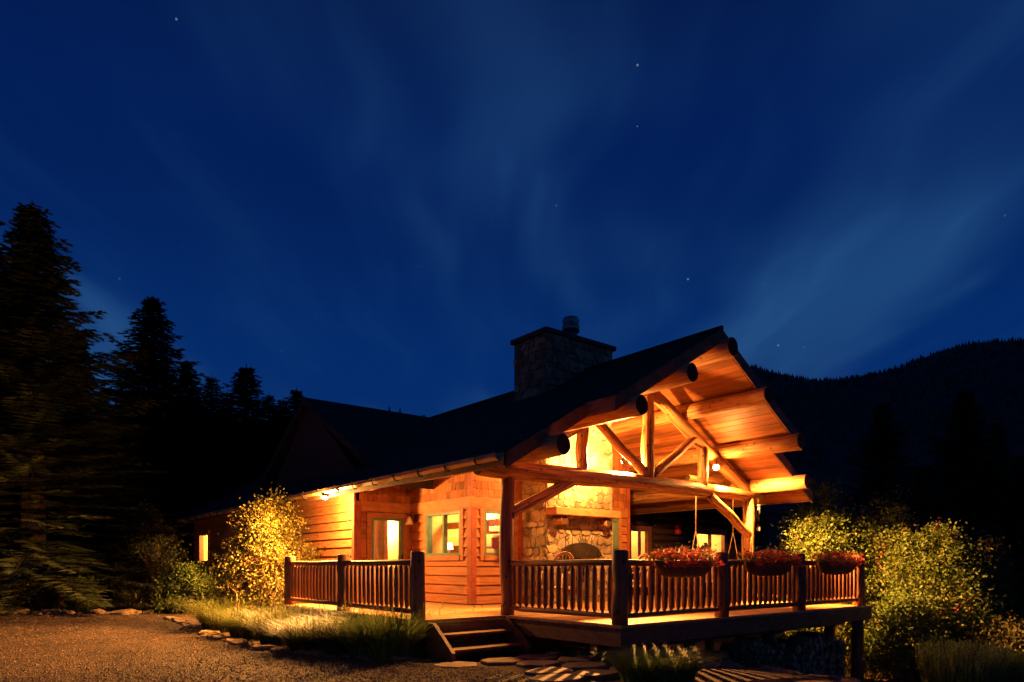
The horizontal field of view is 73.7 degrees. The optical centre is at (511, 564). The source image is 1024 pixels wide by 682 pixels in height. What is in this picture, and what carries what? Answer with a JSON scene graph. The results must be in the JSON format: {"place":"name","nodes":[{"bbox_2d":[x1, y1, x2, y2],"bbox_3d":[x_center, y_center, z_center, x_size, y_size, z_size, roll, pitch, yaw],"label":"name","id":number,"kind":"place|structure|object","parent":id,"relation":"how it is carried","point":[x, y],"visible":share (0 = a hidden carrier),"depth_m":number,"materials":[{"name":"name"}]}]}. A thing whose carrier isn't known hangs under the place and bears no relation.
{"place":"outdoors","nodes":[
{"label":"outdoors","id":0,"kind":"place"},
{"bbox_2d":[0,568,1014,681],"bbox_3d":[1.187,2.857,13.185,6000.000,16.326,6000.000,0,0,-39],"label":"ground","id":1,"kind":"structure","parent":0,"point":[724,674],"depth_m":10.05,"materials":[{"name":"soil"}]},
{"bbox_2d":[12,608,30,613],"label":"border rock","id":2,"kind":"object","parent":1,"relation":"on","point":[24,611],"visible":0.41,"depth_m":19.92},
{"bbox_2d":[0,566,67,609],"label":"round bush","id":3,"kind":"object","parent":1,"relation":"on","point":[43,598],"visible":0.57,"depth_m":21.52,"materials":[{"name":"green plant"}]},
{"bbox_2d":[40,609,60,613],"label":"border rock","id":4,"kind":"object","parent":1,"relation":"on","point":[51,611],"visible":0.53,"depth_m":19.76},
{"bbox_2d":[54,568,65,607],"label":"spruce tree","id":5,"kind":"object","parent":1,"relation":"on","point":[59,604],"visible":0.06,"depth_m":22.95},
{"bbox_2d":[0,249,124,599],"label":"spruce tree","id":6,"kind":"object","parent":1,"relation":"on","point":[55,539],"visible":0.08,"depth_m":25.09,"materials":[{"name":"green plant"}]},
{"bbox_2d":[60,610,74,613],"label":"border rock","id":7,"kind":"object","parent":1,"relation":"on","point":[67,611],"visible":0.59,"depth_m":19.66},
{"bbox_2d":[53,573,113,609],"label":"round bush","id":8,"kind":"object","parent":1,"relation":"on","point":[81,604],"visible":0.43,"depth_m":21.53,"materials":[{"name":"green plant"}]},
{"bbox_2d":[4,328,177,599],"bbox_3d":[-17.327,-3.877,27.148,8.294,11.230,7.740,0,0,35],"label":"spruce tree","id":9,"kind":"object","parent":1,"relation":"on","point":[101,540],"visible":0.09,"depth_m":27.10,"materials":[{"name":"green plant"}]},
{"bbox_2d":[86,609,105,613],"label":"border rock","id":10,"kind":"object","parent":1,"relation":"on","point":[95,611],"visible":0.55,"depth_m":19.53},
{"bbox_2d":[0,202,205,614],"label":"spruce tree","id":11,"kind":"object","parent":1,"relation":"on","point":[32,337],"visible":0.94,"depth_m":22.45,"materials":[{"name":"green plant"}]},
{"bbox_2d":[49,424,184,594],"bbox_3d":[-20.664,-3.072,35.838,11.586,9.419,12.205,0,0,37],"label":"spruce tree","id":12,"kind":"object","parent":1,"relation":"on","point":[115,512],"depth_m":35.24,"materials":[{"name":"green plant"}]},
{"bbox_2d":[110,609,134,614],"bbox_3d":[-11.103,1.435,19.514,0.671,0.292,0.577,-5,9,-5],"label":"border rock","id":13,"kind":"object","parent":1,"relation":"on","point":[124,612],"visible":0.61,"depth_m":19.36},
{"bbox_2d":[4,296,250,599],"bbox_3d":[-15.600,-5.308,31.556,14.301,14.087,15.064,0,0,-14],"label":"spruce tree","id":14,"kind":"object","parent":1,"relation":"on","point":[153,374],"visible":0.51,"depth_m":30.43,"materials":[{"name":"green plant"}]},
{"bbox_2d":[109,586,148,608],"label":"round bush","id":15,"kind":"object","parent":1,"relation":"on","point":[126,596],"visible":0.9,"depth_m":22.07,"materials":[{"name":"green plant"}]},
{"bbox_2d":[88,407,177,585],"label":"spruce tree","id":16,"kind":"object","parent":1,"relation":"on","point":[128,494],"visible":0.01,"depth_m":37.19,"materials":[{"name":"green plant"}]},
{"bbox_2d":[94,496,194,603],"bbox_3d":[-13.041,-0.467,24.559,3.685,4.029,2.886,0,0,-39],"label":"tall shrub","id":17,"kind":"object","parent":1,"relation":"on","point":[158,566],"visible":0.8,"depth_m":24.30,"materials":[{"name":"green plant"}]},
{"bbox_2d":[142,610,153,613],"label":"border rock","id":18,"kind":"object","parent":1,"relation":"on","point":[150,612],"visible":0.52,"depth_m":19.71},
{"bbox_2d":[120,358,230,586],"bbox_3d":[-16.940,-4.520,35.826,8.918,12.898,8.322,0,0,40],"label":"spruce tree","id":19,"kind":"object","parent":1,"relation":"on","point":[191,370],"visible":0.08,"depth_m":35.90,"materials":[{"name":"green plant"}]},
{"bbox_2d":[138,559,229,613],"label":"round bush","id":20,"kind":"object","parent":1,"relation":"on","point":[194,580],"visible":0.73,"depth_m":20.17,"materials":[{"name":"green plant"}]},
{"bbox_2d":[179,625,201,629],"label":"border rock","id":21,"kind":"object","parent":1,"relation":"on","point":[188,627],"visible":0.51,"depth_m":14.86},
{"bbox_2d":[188,628,202,631],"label":"border rock","id":22,"kind":"object","parent":1,"relation":"on","point":[194,630],"visible":0.44,"depth_m":14.35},
{"bbox_2d":[115,364,282,585],"bbox_3d":[-14.734,-4.257,37.018,12.099,13.454,11.290,0,0,-3],"label":"spruce tree","id":23,"kind":"object","parent":1,"relation":"on","point":[244,382],"visible":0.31,"depth_m":36.40,"materials":[{"name":"green plant"}]},
{"bbox_2d":[172,388,240,539],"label":"spruce tree","id":24,"kind":"object","parent":1,"relation":"on","point":[227,407],"visible":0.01,"depth_m":41.82,"materials":[{"name":"green plant"}]},
{"bbox_2d":[135,593,281,632],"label":"grass clump","id":25,"kind":"object","parent":1,"relation":"on","point":[207,623],"visible":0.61,"depth_m":14.44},
{"bbox_2d":[165,373,251,590],"bbox_3d":[-16.620,-4.300,37.842,10.700,12.875,10.394,0,0,36],"label":"spruce tree","id":26,"kind":"object","parent":1,"relation":"on","point":[211,383],"visible":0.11,"depth_m":37.78,"materials":[{"name":"green plant"}]},
{"bbox_2d":[197,630,219,634],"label":"border rock","id":27,"kind":"object","parent":1,"relation":"on","point":[202,632],"visible":0.51,"depth_m":13.73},
{"bbox_2d":[209,634,225,639],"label":"border rock","id":28,"kind":"object","parent":1,"relation":"on","point":[216,637],"visible":0.53,"depth_m":12.78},
{"bbox_2d":[176,600,297,638],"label":"grass clump","id":29,"kind":"object","parent":1,"relation":"on","point":[239,631],"visible":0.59,"depth_m":13.19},
{"bbox_2d":[229,638,246,644],"bbox_3d":[-4.912,1.442,12.257,0.302,0.194,0.480,-2,7,-7],"label":"border rock","id":30,"kind":"object","parent":1,"relation":"on","point":[236,640],"visible":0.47,"depth_m":12.22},
{"bbox_2d":[233,641,248,644],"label":"border rock","id":31,"kind":"object","parent":1,"relation":"on","point":[242,643],"visible":0.56,"depth_m":12.05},
{"bbox_2d":[221,393,285,483],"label":"spruce tree","id":32,"kind":"object","parent":1,"relation":"on","point":[272,400],"visible":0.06,"depth_m":38.83,"materials":[{"name":"green plant"}]},
{"bbox_2d":[249,644,275,650],"bbox_3d":[-4.127,1.439,11.417,0.526,0.224,0.384,0,0,-22],"label":"border rock","id":33,"kind":"object","parent":1,"relation":"on","point":[260,647],"visible":0.48,"depth_m":11.25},
{"bbox_2d":[201,482,325,613],"bbox_3d":[-5.776,-0.213,16.010,2.747,3.547,4.162,0,0,-39],"label":"leafy bush","id":34,"kind":"object","parent":1,"relation":"on","point":[259,567],"visible":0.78,"depth_m":15.63,"materials":[{"name":"green plant"}]},
{"bbox_2d":[207,600,336,645],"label":"grass clump","id":35,"kind":"object","parent":1,"relation":"on","point":[270,639],"visible":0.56,"depth_m":12.14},
{"bbox_2d":[0,613,544,681],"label":"gravel drive","id":36,"kind":"structure","parent":1,"relation":"on","point":[72,621],"depth_m":10.16,"materials":[{"name":"gravel"}]},
{"bbox_2d":[270,646,290,652],"bbox_3d":[-3.770,1.438,11.135,0.393,0.209,0.398,0,0,-41],"label":"border rock","id":37,"kind":"object","parent":1,"relation":"on","point":[281,649],"visible":0.55,"depth_m":10.98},
{"bbox_2d":[271,397,291,433],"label":"spruce tree","id":38,"kind":"object","parent":1,"relation":"on","point":[283,403],"visible":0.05,"depth_m":42.85,"materials":[{"name":"green plant"}]},
{"bbox_2d":[271,389,303,454],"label":"spruce tree","id":39,"kind":"object","parent":1,"relation":"on","point":[296,397],"visible":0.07,"depth_m":39.70,"materials":[{"name":"green plant"}]},
{"bbox_2d":[233,609,354,651],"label":"grass clump","id":40,"kind":"object","parent":1,"relation":"on","point":[293,640],"visible":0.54,"depth_m":11.00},
{"bbox_2d":[298,649,306,654],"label":"border rock","id":41,"kind":"object","parent":1,"relation":"on","point":[301,651],"visible":0.37,"depth_m":10.83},
{"bbox_2d":[305,649,328,655],"bbox_3d":[-3.049,1.433,10.727,0.418,0.177,0.300,2,9,11],"label":"border rock","id":42,"kind":"object","parent":1,"relation":"on","point":[316,652],"visible":0.47,"depth_m":10.64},
{"bbox_2d":[265,607,397,655],"bbox_3d":[-2.825,1.069,10.994,2.578,0.742,2.737,0,0,-39],"label":"grass clump","id":43,"kind":"object","parent":1,"relation":"on","point":[329,645],"visible":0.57,"depth_m":10.67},
{"bbox_2d":[291,609,438,656],"bbox_3d":[-2.318,1.062,10.651,2.634,0.756,2.791,0,0,-39],"label":"grass clump","id":44,"kind":"object","parent":1,"relation":"on","point":[355,646],"visible":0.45,"depth_m":10.33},
{"bbox_2d":[297,599,497,659],"bbox_3d":[-1.875,0.973,10.532,3.318,0.934,3.441,0,0,-39],"label":"grass clump","id":45,"kind":"object","parent":1,"relation":"on","point":[386,644],"visible":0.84,"depth_m":10.10,"materials":[{"name":"plant"}]},
{"bbox_2d":[433,661,476,667],"bbox_3d":[-0.754,1.442,9.581,0.612,0.105,0.580,0,0,-39],"label":"flagstone","id":46,"kind":"object","parent":1,"relation":"on","point":[459,664],"visible":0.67,"depth_m":9.54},
{"bbox_2d":[1,594,921,681],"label":"ground cover","id":47,"kind":"object","parent":1,"relation":"on","point":[68,607],"visible":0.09,"depth_m":21.21,"materials":[{"name":"green plant"}]},
{"bbox_2d":[425,618,531,661],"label":"wooden steps","id":48,"kind":"structure","parent":1,"relation":"on","point":[466,638],"depth_m":10.79,"materials":[{"name":"brown wood"}]},
{"bbox_2d":[174,316,812,647],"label":"log house","id":49,"kind":"structure","parent":1,"relation":"on","point":[531,466],"depth_m":15.04,"materials":[{"name":"brown wood"}]},
{"bbox_2d":[198,530,209,564],"bbox_3d":[-11.068,-0.615,24.616,0.160,1.250,1.370,0,0,-39],"label":"window","id":50,"kind":"structure","parent":49,"relation":"in","point":[205,532],"depth_m":24.98,"materials":[{"name":"brown wood"}]},
{"bbox_2d":[321,483,327,499],"bbox_3d":[-4.094,-1.620,14.959,0.168,0.371,0.155,0,0,-39],"label":"floodlight","id":51,"kind":"object","parent":49,"relation":"attached to","point":[324,496],"visible":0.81,"depth_m":14.92,"materials":[{"name":"white"}]},
{"bbox_2d":[374,520,375,567],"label":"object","id":52,"kind":"structure","parent":49,"relation":"in","point":[374,520],"depth_m":16.39,"materials":[{"name":"brown wood"}]},
{"bbox_2d":[366,512,406,568],"bbox_3d":[-2.888,-0.175,15.754,1.040,2.030,0.199,0,0,-39],"label":"door","id":53,"kind":"structure","parent":49,"relation":"in","point":[401,518],"depth_m":15.74,"materials":[{"name":"green paint"}]},
{"bbox_2d":[405,512,418,524],"bbox_3d":[-2.330,-1.084,15.870,0.318,0.288,0.190,0,0,-39],"label":"wall lantern","id":54,"kind":"object","parent":49,"relation":"attached to","point":[409,521],"depth_m":15.84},
{"bbox_2d":[423,508,464,560],"bbox_3d":[-1.491,-0.685,15.109,0.160,1.170,1.580,0,0,-39],"label":"window","id":55,"kind":"structure","parent":49,"relation":"in","point":[427,516],"depth_m":15.11,"materials":[{"name":"green paint"}]},
{"bbox_2d":[479,508,517,559],"bbox_3d":[-0.306,-0.685,14.743,1.020,1.170,0.160,0,0,-39],"label":"window","id":56,"kind":"structure","parent":49,"relation":"in","point":[484,555],"depth_m":14.48,"materials":[{"name":"green paint"}]},
{"bbox_2d":[612,517,621,549],"bbox_3d":[2.313,-0.685,16.864,1.040,1.170,0.160,0,0,-39],"label":"window","id":57,"kind":"structure","parent":49,"relation":"in","point":[617,523],"depth_m":17.09,"materials":[{"name":"brown wood"}]},
{"bbox_2d":[630,525,651,567],"bbox_3d":[3.959,-0.560,21.362,1.120,1.320,0.160,0,0,-39],"label":"window","id":58,"kind":"structure","parent":49,"relation":"in","point":[647,529],"depth_m":21.58,"materials":[{"name":"brown wood"}]},
{"bbox_2d":[675,519,680,533],"bbox_3d":[5.412,-1.244,22.268,0.214,0.489,0.220,0,0,-39],"label":"red lantern","id":59,"kind":"object","parent":49,"relation":"hanging from","point":[677,528],"visible":1,"depth_m":22.18,"materials":[{"name":"paint"}]},
{"bbox_2d":[695,529,726,567],"bbox_3d":[6.873,-0.560,23.722,1.920,1.320,0.160,0,0,-39],"label":"window","id":60,"kind":"structure","parent":49,"relation":"in","point":[723,533],"depth_m":23.82,"materials":[{"name":"brown wood"}]},
{"bbox_2d":[692,496,738,581],"bbox_3d":[4.756,-0.774,16.168,1.254,2.332,0.770,0,0,-29],"label":"porch swing","id":61,"kind":"object","parent":49,"relation":"hanging from","point":[708,548],"visible":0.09,"depth_m":16.32,"materials":[{"name":"wood"}]},
{"bbox_2d":[712,460,719,470],"bbox_3d":[4.536,-2.265,15.147,0.187,0.336,0.173,0,0,-39],"label":"floodlight","id":62,"kind":"object","parent":49,"relation":"attached to","point":[716,466],"visible":1,"depth_m":15.09,"materials":[{"name":"white"}]},
{"bbox_2d":[756,504,759,530],"bbox_3d":[5.842,-1.285,16.208,0.107,0.970,0.110,0,0,-39],"label":"wind chime","id":63,"kind":"object","parent":49,"relation":"hanging from","point":[758,527],"visible":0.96,"depth_m":16.18,"materials":[{"name":"metal"}]},
{"bbox_2d":[480,657,522,665],"bbox_3d":[-0.113,1.442,10.013,0.646,0.105,0.509,0,0,-23],"label":"flagstone","id":64,"kind":"object","parent":1,"relation":"on","point":[503,661],"visible":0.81,"depth_m":9.87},
{"bbox_2d":[516,654,558,660],"bbox_3d":[0.408,1.442,10.450,0.665,0.105,0.598,0,0,-39],"label":"flagstone","id":65,"kind":"object","parent":1,"relation":"on","point":[535,657],"visible":0.61,"depth_m":10.34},
{"bbox_2d":[516,660,559,667],"bbox_3d":[0.380,1.442,9.769,0.671,0.105,0.540,0,0,-39],"label":"flagstone","id":66,"kind":"object","parent":1,"relation":"on","point":[536,663],"visible":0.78,"depth_m":9.63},
{"bbox_2d":[524,666,571,675],"bbox_3d":[0.522,1.442,9.058,0.519,0.105,0.657,0,0,27],"label":"flagstone","id":67,"kind":"object","parent":1,"relation":"on","point":[547,670],"visible":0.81,"depth_m":8.99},
{"bbox_2d":[545,651,559,656],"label":"border rock","id":68,"kind":"object","parent":1,"relation":"on","point":[553,653],"visible":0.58,"depth_m":10.46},
{"bbox_2d":[530,673,584,681],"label":"flagstone","id":69,"kind":"object","parent":1,"relation":"on","point":[558,677],"visible":0.96,"depth_m":8.39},
{"bbox_2d":[557,656,591,663],"bbox_3d":[0.989,1.442,10.209,0.714,0.105,0.540,0,0,-39],"label":"flagstone","id":70,"kind":"object","parent":1,"relation":"on","point":[564,660],"visible":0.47,"depth_m":10.04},
{"bbox_2d":[279,595,873,681],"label":"wooden deck","id":71,"kind":"structure","parent":1,"relation":"on","point":[688,631],"depth_m":11.32,"materials":[{"name":"brown wood"}]},
{"bbox_2d":[284,556,338,605],"bbox_3d":[-3.975,0.325,13.594,0.242,1.030,2.612,0,0,-39],"label":"log railing","id":72,"kind":"object","parent":71,"relation":"on","point":[305,580],"visible":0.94,"depth_m":13.61,"materials":[{"name":"wood"}]},
{"bbox_2d":[337,551,425,619],"bbox_3d":[-2.256,0.315,11.486,0.258,1.050,2.851,0,0,-39],"label":"log railing","id":73,"kind":"object","parent":71,"relation":"on","point":[396,586],"visible":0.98,"depth_m":11.27,"materials":[{"name":"wood"}]},
{"bbox_2d":[540,551,575,607],"bbox_3d":[0.879,0.291,13.181,0.614,1.098,0.770,0,0,-19],"label":"willow chair","id":74,"kind":"object","parent":71,"relation":"on","point":[570,555],"visible":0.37,"depth_m":12.93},
{"bbox_2d":[510,550,629,624],"bbox_3d":[0.794,0.315,10.486,0.249,1.050,2.561,0,0,-39],"label":"log railing","id":75,"kind":"object","parent":71,"relation":"on","point":[618,579],"visible":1,"depth_m":10.21,"materials":[{"name":"wood"}]},
{"bbox_2d":[606,554,649,587],"bbox_3d":[2.496,0.301,14.358,0.729,1.079,0.770,0,0,-44],"label":"willow chair","id":76,"kind":"object","parent":71,"relation":"on","point":[640,557],"visible":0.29,"depth_m":14.13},
{"bbox_2d":[627,552,729,618],"bbox_3d":[2.557,0.315,10.437,2.451,1.050,0.261,0,0,-39],"label":"log railing","id":77,"kind":"object","parent":71,"relation":"on","point":[698,587],"visible":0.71,"depth_m":10.39,"materials":[{"name":"wood"}]},
{"bbox_2d":[642,541,724,577],"bbox_3d":[2.568,-0.087,10.191,1.448,0.549,0.676,0,0,-39],"label":"flower basket","id":78,"kind":"object","parent":77,"relation":"hanging from","point":[686,564],"visible":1,"depth_m":9.99,"materials":[{"name":"red plant"}]},
{"bbox_2d":[661,542,707,608],"bbox_3d":[3.245,0.211,12.743,0.770,1.259,0.771,0,0,31],"label":"willow chair","id":79,"kind":"object","parent":71,"relation":"on","point":[703,547],"visible":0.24,"depth_m":12.67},
{"bbox_2d":[728,554,806,610],"bbox_3d":[4.463,0.315,11.974,2.468,1.050,0.267,0,0,-39],"label":"log railing","id":80,"kind":"object","parent":71,"relation":"on","point":[746,587],"visible":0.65,"depth_m":11.94,"materials":[{"name":"wood"}]},
{"bbox_2d":[737,543,803,575],"bbox_3d":[4.378,-0.093,11.673,1.505,0.560,0.745,0,0,-39],"label":"flower basket","id":81,"kind":"object","parent":80,"relation":"hanging from","point":[762,563],"visible":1,"depth_m":11.46,"materials":[{"name":"red plant"}]},
{"bbox_2d":[805,555,864,605],"bbox_3d":[6.362,0.315,13.520,2.445,1.050,0.244,0,0,-39],"label":"log railing","id":82,"kind":"object","parent":71,"relation":"on","point":[821,585],"visible":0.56,"depth_m":13.54,"materials":[{"name":"wood"}]},
{"bbox_2d":[809,548,865,574],"bbox_3d":[6.279,-0.089,13.182,1.512,0.553,0.609,0,0,-39],"label":"flower basket","id":83,"kind":"object","parent":82,"relation":"hanging from","point":[836,563],"visible":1,"depth_m":12.95,"materials":[{"name":"red plant"}]},
{"bbox_2d":[561,661,607,671],"bbox_3d":[1.019,1.442,9.552,0.693,0.105,0.542,0,0,-17],"label":"flagstone","id":84,"kind":"object","parent":1,"relation":"on","point":[576,666],"visible":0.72,"depth_m":9.44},
{"bbox_2d":[572,669,619,679],"bbox_3d":[1.076,1.442,8.870,0.657,0.105,0.500,0,0,-39],"label":"flagstone","id":85,"kind":"object","parent":1,"relation":"on","point":[594,674],"visible":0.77,"depth_m":8.75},
{"bbox_2d":[600,654,617,661],"bbox_3d":[1.506,1.433,10.238,0.375,0.212,0.326,0,0,9],"label":"border rock","id":86,"kind":"object","parent":1,"relation":"on","point":[603,660],"visible":0.18,"depth_m":10.12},
{"bbox_2d":[626,646,655,651],"bbox_3d":[2.124,1.483,11.759,0.907,0.220,0.508,0,0,-39],"label":"firewood stack","id":87,"kind":"object","parent":1,"relation":"on","point":[641,648],"visible":0.08,"depth_m":11.66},
{"bbox_2d":[588,643,729,681],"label":"grass clump","id":88,"kind":"object","parent":1,"relation":"on","point":[643,666],"visible":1,"depth_m":8.04,"materials":[{"name":"plant"}]},
{"bbox_2d":[691,659,717,667],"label":"flagstone","id":89,"kind":"object","parent":1,"relation":"on","point":[713,663],"visible":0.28,"depth_m":9.96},
{"bbox_2d":[718,661,747,668],"bbox_3d":[3.376,1.604,10.751,0.675,0.111,0.406,2,5,6],"label":"border rock","id":90,"kind":"object","parent":1,"relation":"on","point":[731,664],"visible":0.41,"depth_m":10.67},
{"bbox_2d":[699,636,785,667],"bbox_3d":[4.119,1.675,12.150,2.082,0.776,0.537,0,0,-39],"label":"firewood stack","id":91,"kind":"object","parent":1,"relation":"on","point":[735,648],"visible":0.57,"depth_m":12.00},
{"bbox_2d":[748,668,764,670],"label":"border rock","id":92,"kind":"object","parent":1,"relation":"on","point":[758,669],"visible":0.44,"depth_m":10.47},
{"bbox_2d":[736,640,784,667],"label":"plant","id":93,"kind":"object","parent":1,"relation":"on","point":[750,657],"visible":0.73,"depth_m":11.54,"materials":[{"name":"green plant"}]},
{"bbox_2d":[757,664,803,675],"bbox_3d":[4.268,1.723,10.843,0.760,0.159,0.484,7,1,37],"label":"border rock","id":94,"kind":"object","parent":1,"relation":"on","point":[776,669],"visible":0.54,"depth_m":10.75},
{"bbox_2d":[770,502,813,635],"bbox_3d":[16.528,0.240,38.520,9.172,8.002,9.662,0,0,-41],"label":"shrub","id":95,"kind":"object","parent":1,"relation":"on","point":[776,541],"visible":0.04,"depth_m":37.98,"materials":[{"name":"green plant"}]},
{"bbox_2d":[777,630,846,677],"bbox_3d":[5.957,1.916,13.639,2.044,1.215,0.539,0,0,-39],"label":"firewood stack","id":96,"kind":"object","parent":1,"relation":"on","point":[809,652],"visible":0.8,"depth_m":13.39,"materials":[{"name":"wood"}]},
{"bbox_2d":[804,674,841,680],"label":"border rock","id":97,"kind":"object","parent":1,"relation":"on","point":[830,677],"visible":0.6,"depth_m":10.10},
{"bbox_2d":[760,475,886,672],"bbox_3d":[7.887,0.194,16.954,3.476,5.102,3.405,0,0,0],"label":"tall shrub","id":98,"kind":"object","parent":1,"relation":"on","point":[825,528],"visible":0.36,"depth_m":16.72,"materials":[{"name":"green plant"}]},
{"bbox_2d":[839,677,861,681],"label":"border rock","id":99,"kind":"object","parent":1,"relation":"on","point":[848,679],"visible":0.77,"depth_m":10.07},
{"bbox_2d":[779,400,983,637],"bbox_3d":[16.139,-1.774,29.931,9.352,11.139,9.085,0,0,-45],"label":"spruce tree","id":100,"kind":"object","parent":1,"relation":"on","point":[882,480],"visible":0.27,"depth_m":29.63,"materials":[{"name":"green plant"}]},
{"bbox_2d":[837,480,950,673],"bbox_3d":[9.136,0.295,16.710,3.180,4.833,3.058,0,0,-39],"label":"tall shrub","id":101,"kind":"object","parent":1,"relation":"on","point":[876,533],"visible":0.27,"depth_m":16.59,"materials":[{"name":"green plant"}]},
{"bbox_2d":[848,579,956,681],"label":"round bush","id":102,"kind":"object","parent":1,"relation":"on","point":[900,605],"visible":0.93,"depth_m":14.44,"materials":[{"name":"green plant"}]},
{"bbox_2d":[863,517,1014,679],"bbox_3d":[9.637,0.798,15.550,3.535,3.814,3.317,0,0,11],"label":"tall shrub","id":103,"kind":"object","parent":1,"relation":"on","point":[940,574],"visible":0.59,"depth_m":15.00,"materials":[{"name":"green plant"}]},
{"bbox_2d":[912,638,984,681],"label":"grass clump","id":104,"kind":"object","parent":1,"relation":"on","point":[938,666],"visible":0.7,"depth_m":9.06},
{"bbox_2d":[903,387,1020,637],"bbox_3d":[21.850,-2.031,32.459,12.015,12.771,12.657,0,0,-14],"label":"spruce tree","id":105,"kind":"object","parent":1,"relation":"on","point":[966,482],"visible":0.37,"depth_m":31.58,"materials":[{"name":"green plant"}]},
{"bbox_2d":[933,637,1021,681],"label":"grass clump","id":106,"kind":"object","parent":1,"relation":"on","point":[988,670],"visible":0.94,"depth_m":8.71,"materials":[{"name":"plant"}]},
{"bbox_2d":[954,608,1023,661],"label":"round bush","id":107,"kind":"object","parent":1,"relation":"on","point":[1015,636],"visible":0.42,"depth_m":14.14,"materials":[{"name":"green plant"}]},
{"bbox_2d":[961,519,1023,626],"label":"tall shrub","id":108,"kind":"object","parent":1,"relation":"on","point":[1000,586],"visible":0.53,"depth_m":15.84,"materials":[{"name":"green plant"}]},
{"bbox_2d":[975,648,1023,681],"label":"grass clump","id":109,"kind":"object","parent":1,"relation":"on","point":[1019,654],"visible":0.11,"depth_m":8.87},
{"bbox_2d":[1002,649,1023,681],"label":"grass clump","id":110,"kind":"object","parent":1,"relation":"on","point":[1019,673],"visible":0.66,"depth_m":8.75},
{"bbox_2d":[0,0,1023,420],"label":"sky","id":111,"kind":"structure","parent":0,"point":[364,203],"materials":[{"name":"blue"}]},
{"bbox_2d":[3,341,1023,565],"bbox_3d":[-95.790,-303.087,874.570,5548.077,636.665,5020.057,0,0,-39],"label":"mountain","id":112,"kind":"structure","parent":0,"point":[836,452],"depth_m":1231.97,"materials":[{"name":"black"}]},
{"bbox_2d":[750,337,1023,468],"bbox_3d":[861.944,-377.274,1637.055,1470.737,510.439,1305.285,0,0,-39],"label":"mountain forest","id":113,"kind":"object","parent":112,"relation":"on","point":[966,351],"visible":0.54,"depth_m":1403.39,"materials":[{"name":"plant"}]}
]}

